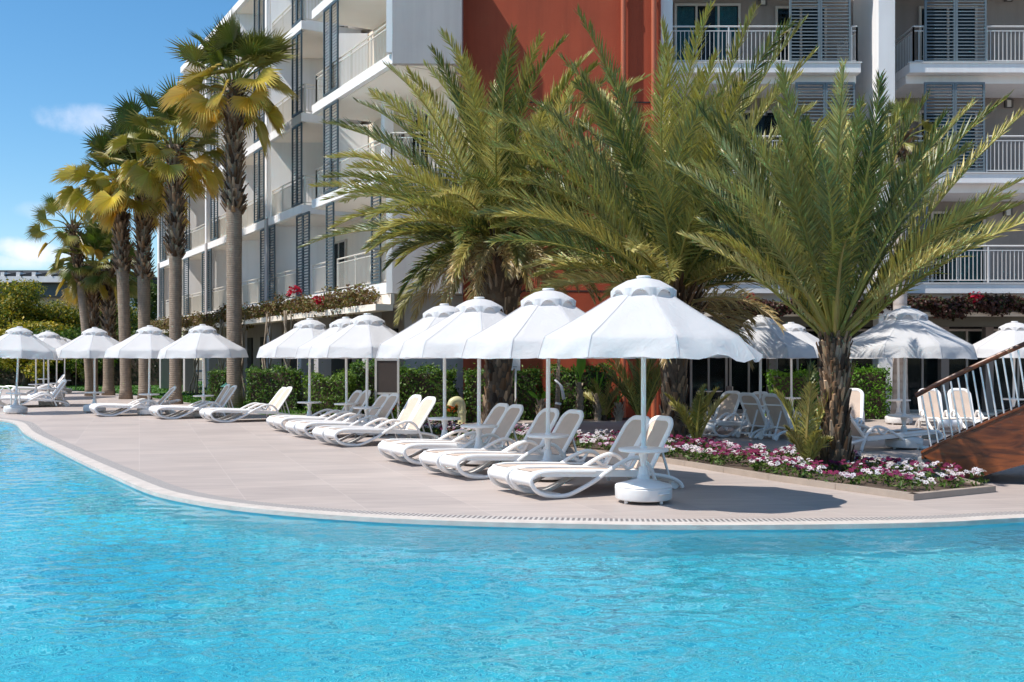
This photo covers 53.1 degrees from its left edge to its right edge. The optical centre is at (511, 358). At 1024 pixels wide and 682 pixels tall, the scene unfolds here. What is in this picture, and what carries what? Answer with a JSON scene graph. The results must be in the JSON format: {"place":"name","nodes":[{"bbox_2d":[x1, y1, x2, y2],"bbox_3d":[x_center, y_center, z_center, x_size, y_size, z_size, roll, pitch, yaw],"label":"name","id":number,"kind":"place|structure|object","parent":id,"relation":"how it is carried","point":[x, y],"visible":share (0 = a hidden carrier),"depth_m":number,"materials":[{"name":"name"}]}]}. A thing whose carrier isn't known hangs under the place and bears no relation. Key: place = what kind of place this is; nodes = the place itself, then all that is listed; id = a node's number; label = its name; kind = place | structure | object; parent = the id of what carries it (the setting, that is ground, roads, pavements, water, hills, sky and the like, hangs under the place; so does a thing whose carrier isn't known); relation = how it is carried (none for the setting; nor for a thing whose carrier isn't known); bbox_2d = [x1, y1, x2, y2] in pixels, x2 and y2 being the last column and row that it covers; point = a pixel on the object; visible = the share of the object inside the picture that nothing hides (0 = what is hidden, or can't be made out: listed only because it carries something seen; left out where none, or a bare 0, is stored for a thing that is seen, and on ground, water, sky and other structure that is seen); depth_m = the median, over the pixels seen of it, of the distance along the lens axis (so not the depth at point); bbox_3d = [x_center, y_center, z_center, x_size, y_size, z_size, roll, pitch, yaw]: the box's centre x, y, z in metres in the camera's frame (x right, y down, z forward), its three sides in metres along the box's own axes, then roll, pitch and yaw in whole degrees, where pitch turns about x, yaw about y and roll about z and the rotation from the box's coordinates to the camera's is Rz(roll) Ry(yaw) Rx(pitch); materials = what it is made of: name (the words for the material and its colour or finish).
{"place":"outdoors","nodes":[
{"label":"outdoors","id":0,"kind":"place"},
{"bbox_2d":[0,263,156,319],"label":"hotel","id":1,"kind":"structure","parent":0,"point":[52,282],"depth_m":118.80,"materials":[{"name":"white paint"}]},
{"bbox_2d":[0,0,237,359],"label":"sky","id":2,"kind":"structure","parent":0,"point":[63,63],"materials":[{"name":"blue"}]},
{"bbox_2d":[0,381,300,415],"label":"lawn","id":3,"kind":"structure","parent":0,"point":[200,382],"depth_m":55.64,"materials":[{"name":"green plant"}]},
{"bbox_2d":[0,278,48,373],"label":"tree","id":4,"kind":"object","parent":3,"relation":"on","point":[22,296],"visible":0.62,"depth_m":67.34,"materials":[{"name":"green plant"}]},
{"bbox_2d":[0,295,80,331],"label":"tree","id":5,"kind":"object","parent":3,"relation":"on","point":[56,313],"visible":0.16,"depth_m":69.31,"materials":[{"name":"green plant"}]},
{"bbox_2d":[0,320,84,385],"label":"hedge","id":6,"kind":"object","parent":3,"relation":"on","point":[28,366],"visible":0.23,"depth_m":61.40,"materials":[{"name":"green plant"}]},
{"bbox_2d":[23,324,119,385],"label":"tree","id":7,"kind":"object","parent":3,"relation":"on","point":[70,336],"visible":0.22,"depth_m":62.18,"materials":[{"name":"green plant"}]},
{"bbox_2d":[0,358,194,384],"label":"hedge","id":8,"kind":"object","parent":3,"relation":"on","point":[7,377],"visible":0.13,"depth_m":64.12,"materials":[{"name":"plant"}]},
{"bbox_2d":[205,364,243,405],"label":"hedge","id":9,"kind":"object","parent":3,"relation":"on","point":[217,380],"visible":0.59,"depth_m":36.68,"materials":[{"name":"plant"}]},
{"bbox_2d":[158,8,301,407],"bbox_3d":[-9.528,-5.098,35.038,4.689,13.597,4.602,0,0,15],"label":"fan palm","id":10,"kind":"object","parent":3,"relation":"on","point":[235,107],"visible":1,"depth_m":34.71,"materials":[{"name":"green plant"}]},
{"bbox_2d":[242,360,306,410],"bbox_3d":[-7.697,0.903,33.550,2.303,1.693,1.886,0,0,0],"label":"hedge","id":11,"kind":"object","parent":3,"relation":"on","point":[266,386],"visible":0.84,"depth_m":33.12,"materials":[{"name":"plant"}]},
{"bbox_2d":[183,360,650,420],"bbox_3d":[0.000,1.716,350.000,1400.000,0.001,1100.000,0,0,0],"label":"ground","id":12,"kind":"structure","parent":0,"point":[200,370],"depth_m":55.90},
{"bbox_2d":[296,360,362,416],"bbox_3d":[-5.008,0.924,27.865,1.833,1.723,1.861,0,0,0],"label":"hedge","id":13,"kind":"object","parent":12,"relation":"on","point":[328,393],"visible":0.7,"depth_m":27.38,"materials":[{"name":"plant"}]},
{"bbox_2d":[396,359,462,421],"bbox_3d":[-2.255,0.852,27.345,2.156,1.799,1.696,0,0,0],"label":"hedge","id":14,"kind":"object","parent":12,"relation":"on","point":[422,382],"visible":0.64,"depth_m":27.01,"materials":[{"name":"plant"}]},
{"bbox_2d":[0,419,1023,529],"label":"pool coping","id":15,"kind":"object","parent":12,"relation":"on","point":[121,476],"visible":1,"depth_m":10.71,"materials":[{"name":"stone"}]},
{"bbox_2d":[157,0,1023,417],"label":"hotel building","id":16,"kind":"structure","parent":12,"relation":"on","point":[953,56],"depth_m":31.49,"materials":[{"name":"white paint"}]},
{"bbox_2d":[150,282,381,401],"bbox_3d":[-11.984,-0.344,43.022,1.319,4.108,32.902,0,0,-30],"label":"bougainvillea","id":17,"kind":"object","parent":16,"relation":"attached to","point":[347,298],"visible":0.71,"depth_m":35.98,"materials":[{"name":"green plant"}]},
{"bbox_2d":[334,239,346,289],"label":"window","id":18,"kind":"structure","parent":16,"relation":"in","point":[340,246],"depth_m":38.35,"materials":[{"name":"paint"}]},
{"bbox_2d":[674,3,740,59],"bbox_3d":[6.001,-9.715,31.454,2.027,2.330,0.087,0,0,0],"label":"window","id":19,"kind":"structure","parent":16,"relation":"in","point":[722,14],"depth_m":31.48,"materials":[{"name":"paint"}]},
{"bbox_2d":[690,358,727,410],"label":"window","id":20,"kind":"structure","parent":16,"relation":"in","point":[713,371],"depth_m":31.69,"materials":[{"name":"glass"}]},
{"bbox_2d":[729,329,766,410],"bbox_3d":[7.317,0.370,31.654,1.215,2.540,0.087,0,0,0],"label":"window","id":21,"kind":"structure","parent":16,"relation":"in","point":[743,378],"depth_m":31.69,"materials":[{"name":"glass"}]},
{"bbox_2d":[714,110,785,168],"bbox_3d":[6.904,-6.490,31.454,2.993,2.220,0.087,0,0,0],"label":"window","id":22,"kind":"structure","parent":16,"relation":"in","point":[764,123],"depth_m":31.49,"materials":[{"name":"glass"}]},
{"bbox_2d":[777,329,816,381],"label":"window","id":23,"kind":"structure","parent":16,"relation":"in","point":[782,363],"depth_m":31.69,"materials":[{"name":"glass"}]},
{"bbox_2d":[775,6,826,59],"bbox_3d":[8.872,-9.675,31.454,1.575,2.250,0.087,0,0,0],"label":"window","id":24,"kind":"structure","parent":16,"relation":"in","point":[781,12],"depth_m":31.49,"materials":[{"name":"paint"}]},
{"bbox_2d":[712,291,1023,320],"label":"bougainvillea","id":25,"kind":"object","parent":16,"relation":"attached to","point":[952,307],"visible":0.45,"depth_m":28.98,"materials":[{"name":"red plant"}]},
{"bbox_2d":[908,358,937,410],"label":"window","id":26,"kind":"structure","parent":16,"relation":"in","point":[922,372],"depth_m":31.69,"materials":[{"name":"glass"}]},
{"bbox_2d":[918,6,977,59],"bbox_3d":[13.387,-9.675,31.454,1.785,2.250,0.087,0,0,0],"label":"window","id":27,"kind":"structure","parent":16,"relation":"in","point":[921,8],"depth_m":31.49,"materials":[{"name":"paint"}]},
{"bbox_2d":[918,110,977,169],"bbox_3d":[13.387,-6.490,31.454,1.785,2.220,0.087,0,0,0],"label":"window","id":28,"kind":"structure","parent":16,"relation":"in","point":[921,112],"depth_m":31.47,"materials":[{"name":"paint"}]},
{"bbox_2d":[930,211,985,281],"bbox_3d":[13.697,-3.350,31.454,1.669,2.300,0.087,0,0,0],"label":"window","id":29,"kind":"structure","parent":16,"relation":"in","point":[968,260],"depth_m":31.47,"materials":[{"name":"paint"}]},
{"bbox_2d":[949,329,981,410],"bbox_3d":[14.054,0.370,31.654,1.268,2.540,0.087,0,0,0],"label":"window","id":30,"kind":"structure","parent":16,"relation":"in","point":[972,336],"depth_m":31.69,"materials":[{"name":"glass"}]},
{"bbox_2d":[994,329,1023,410],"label":"window","id":31,"kind":"structure","parent":16,"relation":"in","point":[1007,360],"depth_m":31.69,"materials":[{"name":"paint"}]},
{"bbox_2d":[0,422,1023,681],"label":"pool water","id":32,"kind":"structure","parent":0,"point":[102,578],"depth_m":7.46,"materials":[{"name":"blue liquid"}]},
{"bbox_2d":[0,389,1023,518],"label":"pool deck","id":33,"kind":"structure","parent":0,"point":[253,457],"depth_m":14.39,"materials":[{"name":"concrete"}]},
{"bbox_2d":[0,326,62,413],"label":"parasol","id":34,"kind":"object","parent":33,"relation":"on","point":[17,342],"visible":0.99,"depth_m":30.93,"materials":[{"name":"white fabric"}]},
{"bbox_2d":[0,380,69,406],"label":"sun lounger","id":35,"kind":"object","parent":33,"relation":"on","point":[37,397],"visible":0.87,"depth_m":35.52,"materials":[{"name":"white plastic"}]},
{"bbox_2d":[10,331,67,405],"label":"parasol","id":36,"kind":"object","parent":33,"relation":"on","point":[53,340],"visible":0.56,"depth_m":36.11,"materials":[{"name":"white fabric"}]},
{"bbox_2d":[24,186,112,395],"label":"fan palm","id":37,"kind":"object","parent":33,"relation":"on","point":[73,238],"visible":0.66,"depth_m":45.82,"materials":[{"name":"green plant"}]},
{"bbox_2d":[56,327,119,411],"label":"parasol","id":38,"kind":"object","parent":33,"relation":"on","point":[94,342],"visible":0.81,"depth_m":31.57,"materials":[{"name":"white fabric"}]},
{"bbox_2d":[44,219,136,394],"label":"fan palm","id":39,"kind":"object","parent":33,"relation":"on","point":[93,301],"visible":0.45,"depth_m":46.53,"materials":[{"name":"green plant"}]},
{"bbox_2d":[56,223,155,394],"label":"fan palm","id":40,"kind":"object","parent":33,"relation":"on","point":[107,317],"visible":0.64,"depth_m":46.70,"materials":[{"name":"green plant"}]},
{"bbox_2d":[49,125,168,398],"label":"fan palm","id":41,"kind":"object","parent":33,"relation":"on","point":[70,198],"visible":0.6,"depth_m":42.23,"materials":[{"name":"green plant"}]},
{"bbox_2d":[91,386,176,416],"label":"sun lounger","id":42,"kind":"object","parent":33,"relation":"on","point":[127,407],"visible":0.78,"depth_m":30.15,"materials":[{"name":"white plastic"}]},
{"bbox_2d":[82,111,209,399],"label":"fan palm","id":43,"kind":"object","parent":33,"relation":"on","point":[103,200],"visible":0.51,"depth_m":41.73,"materials":[{"name":"green plant"}]},
{"bbox_2d":[104,325,193,415],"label":"parasol","id":44,"kind":"object","parent":33,"relation":"on","point":[150,342],"visible":0.81,"depth_m":29.87,"materials":[{"name":"white fabric"}]},
{"bbox_2d":[104,72,225,403],"bbox_3d":[-12.579,-4.326,37.885,4.504,12.052,4.510,0,0,0],"label":"fan palm","id":45,"kind":"object","parent":33,"relation":"on","point":[173,172],"visible":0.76,"depth_m":37.73,"materials":[{"name":"green plant"}]},
{"bbox_2d":[153,385,240,418],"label":"sun lounger","id":46,"kind":"object","parent":33,"relation":"on","point":[225,399],"visible":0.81,"depth_m":28.88,"materials":[{"name":"white plastic"}]},
{"bbox_2d":[157,324,247,417],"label":"parasol","id":47,"kind":"object","parent":33,"relation":"on","point":[202,341],"visible":0.93,"depth_m":28.75,"materials":[{"name":"white fabric"}]},
{"bbox_2d":[205,387,292,422],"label":"sun lounger","id":48,"kind":"object","parent":33,"relation":"on","point":[281,400],"visible":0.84,"depth_m":27.39,"materials":[{"name":"white plastic"}]},
{"bbox_2d":[256,318,356,426],"bbox_3d":[-4.940,0.365,25.000,2.402,2.677,2.405,0,0,-40],"label":"parasol","id":49,"kind":"object","parent":33,"relation":"on","point":[289,343],"visible":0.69,"depth_m":24.52,"materials":[{"name":"white fabric"}]},
{"bbox_2d":[274,390,370,431],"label":"sun lounger","id":50,"kind":"object","parent":33,"relation":"on","point":[278,421],"visible":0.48,"depth_m":23.75,"materials":[{"name":"white plastic"}]},
{"bbox_2d":[285,394,388,436],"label":"sun lounger","id":51,"kind":"object","parent":33,"relation":"on","point":[290,425],"visible":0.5,"depth_m":22.79,"materials":[{"name":"white plastic"}]},
{"bbox_2d":[294,317,380,418],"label":"parasol","id":52,"kind":"object","parent":33,"relation":"on","point":[303,351],"visible":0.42,"depth_m":23.86,"materials":[{"name":"white fabric"}]},
{"bbox_2d":[295,393,402,438],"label":"sun lounger","id":53,"kind":"object","parent":33,"relation":"on","point":[388,405],"visible":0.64,"depth_m":22.06,"materials":[{"name":"white plastic"}]},
{"bbox_2d":[308,313,415,436],"bbox_3d":[-3.148,0.364,22.298,2.419,2.676,2.418,0,0,14],"label":"parasol","id":54,"kind":"object","parent":33,"relation":"on","point":[365,335],"visible":0.77,"depth_m":21.66,"materials":[{"name":"white fabric"}]},
{"bbox_2d":[312,395,421,443],"bbox_3d":[-2.839,1.228,20.667,2.336,0.941,0.614,0,0,-33],"label":"sun lounger","id":55,"kind":"object","parent":33,"relation":"on","point":[410,407],"visible":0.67,"depth_m":20.94,"materials":[{"name":"white plastic"}]},
{"bbox_2d":[324,396,439,446],"bbox_3d":[-2.530,1.240,20.207,2.336,0.917,0.614,0,0,-34],"label":"sun lounger","id":56,"kind":"object","parent":33,"relation":"on","point":[416,421],"visible":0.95,"depth_m":20.20,"materials":[{"name":"white plastic"}]},
{"bbox_2d":[375,358,398,423],"bbox_3d":[-3.172,0.840,26.000,0.623,1.720,0.055,0,0,0],"label":"notice board","id":57,"kind":"object","parent":33,"relation":"on","point":[386,376],"visible":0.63,"depth_m":25.99,"materials":[{"name":"white paint"}]},
{"bbox_2d":[376,304,476,449],"bbox_3d":[-1.201,0.364,18.293,2.405,2.676,2.402,0,0,42],"label":"parasol","id":58,"kind":"object","parent":33,"relation":"on","point":[391,348],"visible":0.47,"depth_m":17.95,"materials":[{"name":"white fabric"}]},
{"bbox_2d":[378,403,508,459],"bbox_3d":[-1.082,1.240,17.249,2.336,0.917,0.614,0,0,-30],"label":"sun lounger","id":59,"kind":"object","parent":33,"relation":"on","point":[497,411],"visible":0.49,"depth_m":17.45,"materials":[{"name":"white plastic"}]},
{"bbox_2d":[390,404,523,464],"bbox_3d":[-0.826,1.240,16.774,2.336,0.917,0.614,0,0,-31],"label":"sun lounger","id":60,"kind":"object","parent":33,"relation":"on","point":[509,419],"visible":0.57,"depth_m":16.72,"materials":[{"name":"white plastic"}]},
{"bbox_2d":[460,363,485,421],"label":"hedge","id":61,"kind":"object","parent":33,"relation":"on","point":[470,378],"visible":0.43,"depth_m":27.12,"materials":[{"name":"plant"}]},
{"bbox_2d":[399,297,555,465],"bbox_3d":[-0.525,0.363,16.302,2.429,2.674,2.393,0,0,20],"label":"parasol","id":62,"kind":"object","parent":33,"relation":"on","point":[449,336],"visible":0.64,"depth_m":15.82,"materials":[{"name":"white fabric"}]},
{"bbox_2d":[296,22,659,429],"bbox_3d":[-0.603,-2.761,24.061,9.221,8.922,8.903,0,0,0],"label":"date palm","id":63,"kind":"object","parent":33,"relation":"on","point":[500,276],"visible":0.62,"depth_m":22.85,"materials":[{"name":"green plant"}]},
{"bbox_2d":[419,408,560,474],"bbox_3d":[-0.264,1.240,15.437,2.336,0.917,0.614,0,0,-35],"label":"sun lounger","id":64,"kind":"object","parent":33,"relation":"on","point":[433,456],"visible":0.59,"depth_m":15.67,"materials":[{"name":"white plastic"}]},
{"bbox_2d":[439,409,583,478],"bbox_3d":[0.071,1.240,14.947,2.336,0.917,0.614,0,0,-33],"label":"sun lounger","id":65,"kind":"object","parent":33,"relation":"on","point":[569,422],"visible":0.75,"depth_m":14.89,"materials":[{"name":"white plastic"}]},
{"bbox_2d":[0,418,1023,521],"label":"gutter grating","id":66,"kind":"object","parent":33,"relation":"on","point":[35,428],"visible":1,"depth_m":11.16,"materials":[{"name":"white plastic"}]},
{"bbox_2d":[461,288,634,479],"bbox_3d":[0.510,0.364,14.285,2.419,2.676,2.418,0,0,6],"label":"parasol","id":67,"kind":"object","parent":33,"relation":"on","point":[523,330],"visible":0.69,"depth_m":13.73,"materials":[{"name":"white fabric"}]},
{"bbox_2d":[487,415,649,491],"bbox_3d":[0.823,1.240,13.427,2.336,0.917,0.614,0,0,-29],"label":"sun lounger","id":68,"kind":"object","parent":33,"relation":"on","point":[629,434],"visible":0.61,"depth_m":13.67,"materials":[{"name":"white plastic"}]},
{"bbox_2d":[509,415,683,498],"bbox_3d":[1.093,1.228,12.946,2.336,0.941,0.614,0,0,-30],"label":"sun lounger","id":69,"kind":"object","parent":33,"relation":"on","point":[659,429],"visible":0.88,"depth_m":12.86,"materials":[{"name":"white plastic"}]},
{"bbox_2d":[583,378,633,420],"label":"young palm","id":70,"kind":"object","parent":33,"relation":"on","point":[606,407],"visible":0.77,"depth_m":27.68,"materials":[{"name":"green plant"}]},
{"bbox_2d":[598,358,661,414],"bbox_3d":[3.225,0.636,24.775,2.076,2.129,1.898,0,0,-18],"label":"young palm","id":71,"kind":"object","parent":33,"relation":"on","point":[633,398],"visible":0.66,"depth_m":24.71,"materials":[{"name":"green plant"}]},
{"bbox_2d":[538,275,762,504],"bbox_3d":[1.602,0.363,12.077,2.483,2.674,2.486,0,0,-31],"label":"parasol","id":72,"kind":"object","parent":33,"relation":"on","point":[643,317],"visible":1,"depth_m":11.44,"materials":[{"name":"white fabric"}]},
{"bbox_2d":[417,435,995,500],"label":"kerb","id":73,"kind":"structure","parent":33,"relation":"on","point":[954,492],"depth_m":13.30,"materials":[{"name":"beige concrete"}]},
{"bbox_2d":[703,391,744,433],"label":"sun lounger","id":74,"kind":"object","parent":33,"relation":"on","point":[727,406],"visible":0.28,"depth_m":23.66,"materials":[{"name":"white plastic"}]},
{"bbox_2d":[702,391,773,437],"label":"sun lounger","id":75,"kind":"object","parent":33,"relation":"on","point":[711,425],"visible":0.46,"depth_m":22.19,"materials":[{"name":"white plastic"}]},
{"bbox_2d":[709,315,816,433],"bbox_3d":[5.626,0.363,23.203,2.429,2.675,2.393,0,0,10],"label":"parasol","id":76,"kind":"object","parent":33,"relation":"on","point":[772,341],"visible":0.46,"depth_m":22.47,"materials":[{"name":"white fabric"}]},
{"bbox_2d":[731,392,820,438],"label":"sun lounger","id":77,"kind":"object","parent":33,"relation":"on","point":[752,410],"visible":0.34,"depth_m":21.84,"materials":[{"name":"white plastic"}]},
{"bbox_2d":[754,393,820,440],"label":"sun lounger","id":78,"kind":"object","parent":33,"relation":"on","point":[777,414],"visible":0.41,"depth_m":21.30,"materials":[{"name":"white plastic"}]},
{"bbox_2d":[762,364,819,417],"bbox_3d":[7.896,0.918,28.906,1.759,1.688,1.704,0,0,0],"label":"bush","id":79,"kind":"object","parent":33,"relation":"on","point":[781,384],"visible":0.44,"depth_m":28.52,"materials":[{"name":"green plant"}]},
{"bbox_2d":[769,322,818,417],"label":"parasol","id":80,"kind":"object","parent":33,"relation":"on","point":[797,330],"visible":0.34,"depth_m":27.36,"materials":[{"name":"white fabric"}]},
{"bbox_2d":[849,388,864,428],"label":"sun lounger","id":81,"kind":"object","parent":33,"relation":"on","point":[856,403],"visible":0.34,"depth_m":24.62,"materials":[{"name":"white plastic"}]},
{"bbox_2d":[850,361,892,418],"bbox_3d":[9.906,0.851,28.909,1.882,1.806,1.832,0,0,0],"label":"bush","id":82,"kind":"object","parent":33,"relation":"on","point":[871,383],"visible":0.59,"depth_m":28.50,"materials":[{"name":"green plant"}]},
{"bbox_2d":[849,357,912,424],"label":"parasol","id":83,"kind":"object","parent":33,"relation":"on","point":[893,420],"visible":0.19,"depth_m":26.25,"materials":[{"name":"white plastic"}]},
{"bbox_2d":[850,414,942,450],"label":"sun lounger","id":84,"kind":"object","parent":33,"relation":"on","point":[863,437],"visible":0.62,"depth_m":18.82,"materials":[{"name":"white plastic"}]},
{"bbox_2d":[856,96,938,413],"bbox_3d":[10.292,-2.697,27.473,2.452,8.795,2.461,0,0,0],"label":"fan palm","id":85,"kind":"object","parent":33,"relation":"on","point":[899,302],"visible":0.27,"depth_m":27.34,"materials":[{"name":"green plant"}]},
{"bbox_2d":[850,306,977,449],"bbox_3d":[7.369,0.366,19.183,2.418,2.678,2.418,0,0,19],"label":"parasol","id":86,"kind":"object","parent":33,"relation":"on","point":[904,332],"visible":0.92,"depth_m":18.54,"materials":[{"name":"white fabric"}]},
{"bbox_2d":[915,388,962,432],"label":"sun lounger","id":87,"kind":"object","parent":33,"relation":"on","point":[918,423],"visible":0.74,"depth_m":24.61,"materials":[{"name":"white plastic"}]},
{"bbox_2d":[947,388,987,427],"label":"sun lounger","id":88,"kind":"object","parent":33,"relation":"on","point":[959,404],"visible":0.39,"depth_m":24.70,"materials":[{"name":"white plastic"}]},
{"bbox_2d":[915,342,1023,478],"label":"footbridge","id":89,"kind":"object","parent":33,"relation":"on","point":[992,444],"visible":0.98,"depth_m":13.88,"materials":[{"name":"red wood"}]},
{"bbox_2d":[972,321,1023,406],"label":"parasol","id":90,"kind":"object","parent":33,"relation":"on","point":[1007,336],"visible":0.64,"depth_m":26.56,"materials":[{"name":"white fabric"}]},
{"bbox_2d":[4,422,1023,532],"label":"pool wall","id":91,"kind":"structure","parent":0,"point":[685,531],"depth_m":10.56,"materials":[{"name":"tile"}]},
{"bbox_2d":[583,418,650,419],"bbox_3d":[-1.083,1.702,29.084,10.342,0.001,2.106,0,0,10],"label":"soil bed","id":92,"kind":"object","parent":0,"point":[612,419],"visible":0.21,"depth_m":28.37,"materials":[{"name":"brown soil"}]},
{"bbox_2d":[349,358,391,418],"bbox_3d":[-3.864,0.771,28.785,1.717,2.005,1.391,0,0,0],"label":"hedge","id":93,"kind":"object","parent":92,"relation":"on","point":[361,379],"visible":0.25,"depth_m":28.48,"materials":[{"name":"plant"}]},
{"bbox_2d":[511,364,551,420],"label":"hedge","id":94,"kind":"object","parent":92,"relation":"on","point":[527,380],"visible":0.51,"depth_m":28.15,"materials":[{"name":"plant"}]},
{"bbox_2d":[538,358,625,419],"bbox_3d":[1.949,0.868,28.640,2.484,1.768,1.508,0,0,0],"label":"hedge","id":95,"kind":"object","parent":92,"relation":"on","point":[568,378],"visible":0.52,"depth_m":28.38,"materials":[{"name":"plant"}]},
{"bbox_2d":[420,428,977,492],"bbox_3d":[2.269,1.650,19.200,3.986,0.001,14.623,0,0,-35],"label":"soil bed","id":96,"kind":"object","parent":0,"point":[870,483],"visible":0.18,"depth_m":14.39,"materials":[{"name":"brown soil"}]},
{"bbox_2d":[470,0,886,444],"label":"date palm","id":97,"kind":"object","parent":96,"relation":"on","point":[658,209],"visible":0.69,"depth_m":18.93,"materials":[{"name":"green plant"}]},
{"bbox_2d":[664,382,729,445],"bbox_3d":[3.283,1.074,18.674,1.213,1.252,1.000,0,0,-39],"label":"young palm","id":98,"kind":"object","parent":96,"relation":"on","point":[696,424],"visible":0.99,"depth_m":18.60,"materials":[{"name":"green plant"}]},
{"bbox_2d":[423,419,986,483],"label":"flowers","id":99,"kind":"object","parent":96,"relation":"on","point":[783,449],"visible":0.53,"depth_m":15.19,"materials":[{"name":"pink plant"}]},
{"bbox_2d":[420,420,989,490],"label":"flower leaves","id":100,"kind":"object","parent":96,"relation":"on","point":[715,457],"visible":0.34,"depth_m":14.84,"materials":[{"name":"green plant"}]},
{"bbox_2d":[783,424,833,472],"bbox_3d":[4.271,1.319,14.749,0.709,0.762,0.620,0,0,32],"label":"young palm","id":101,"kind":"object","parent":96,"relation":"on","point":[813,445],"visible":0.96,"depth_m":14.67,"materials":[{"name":"green plant"}]},
{"bbox_2d":[771,360,857,470],"bbox_3d":[4.433,0.848,15.129,1.085,1.703,0.900,0,0,-33],"label":"young palm","id":102,"kind":"object","parent":96,"relation":"on","point":[805,418],"visible":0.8,"depth_m":14.96,"materials":[{"name":"green plant"}]},
{"bbox_2d":[663,56,1023,471],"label":"date palm","id":103,"kind":"object","parent":96,"relation":"on","point":[830,204],"visible":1,"depth_m":14.38,"materials":[{"name":"green plant"}]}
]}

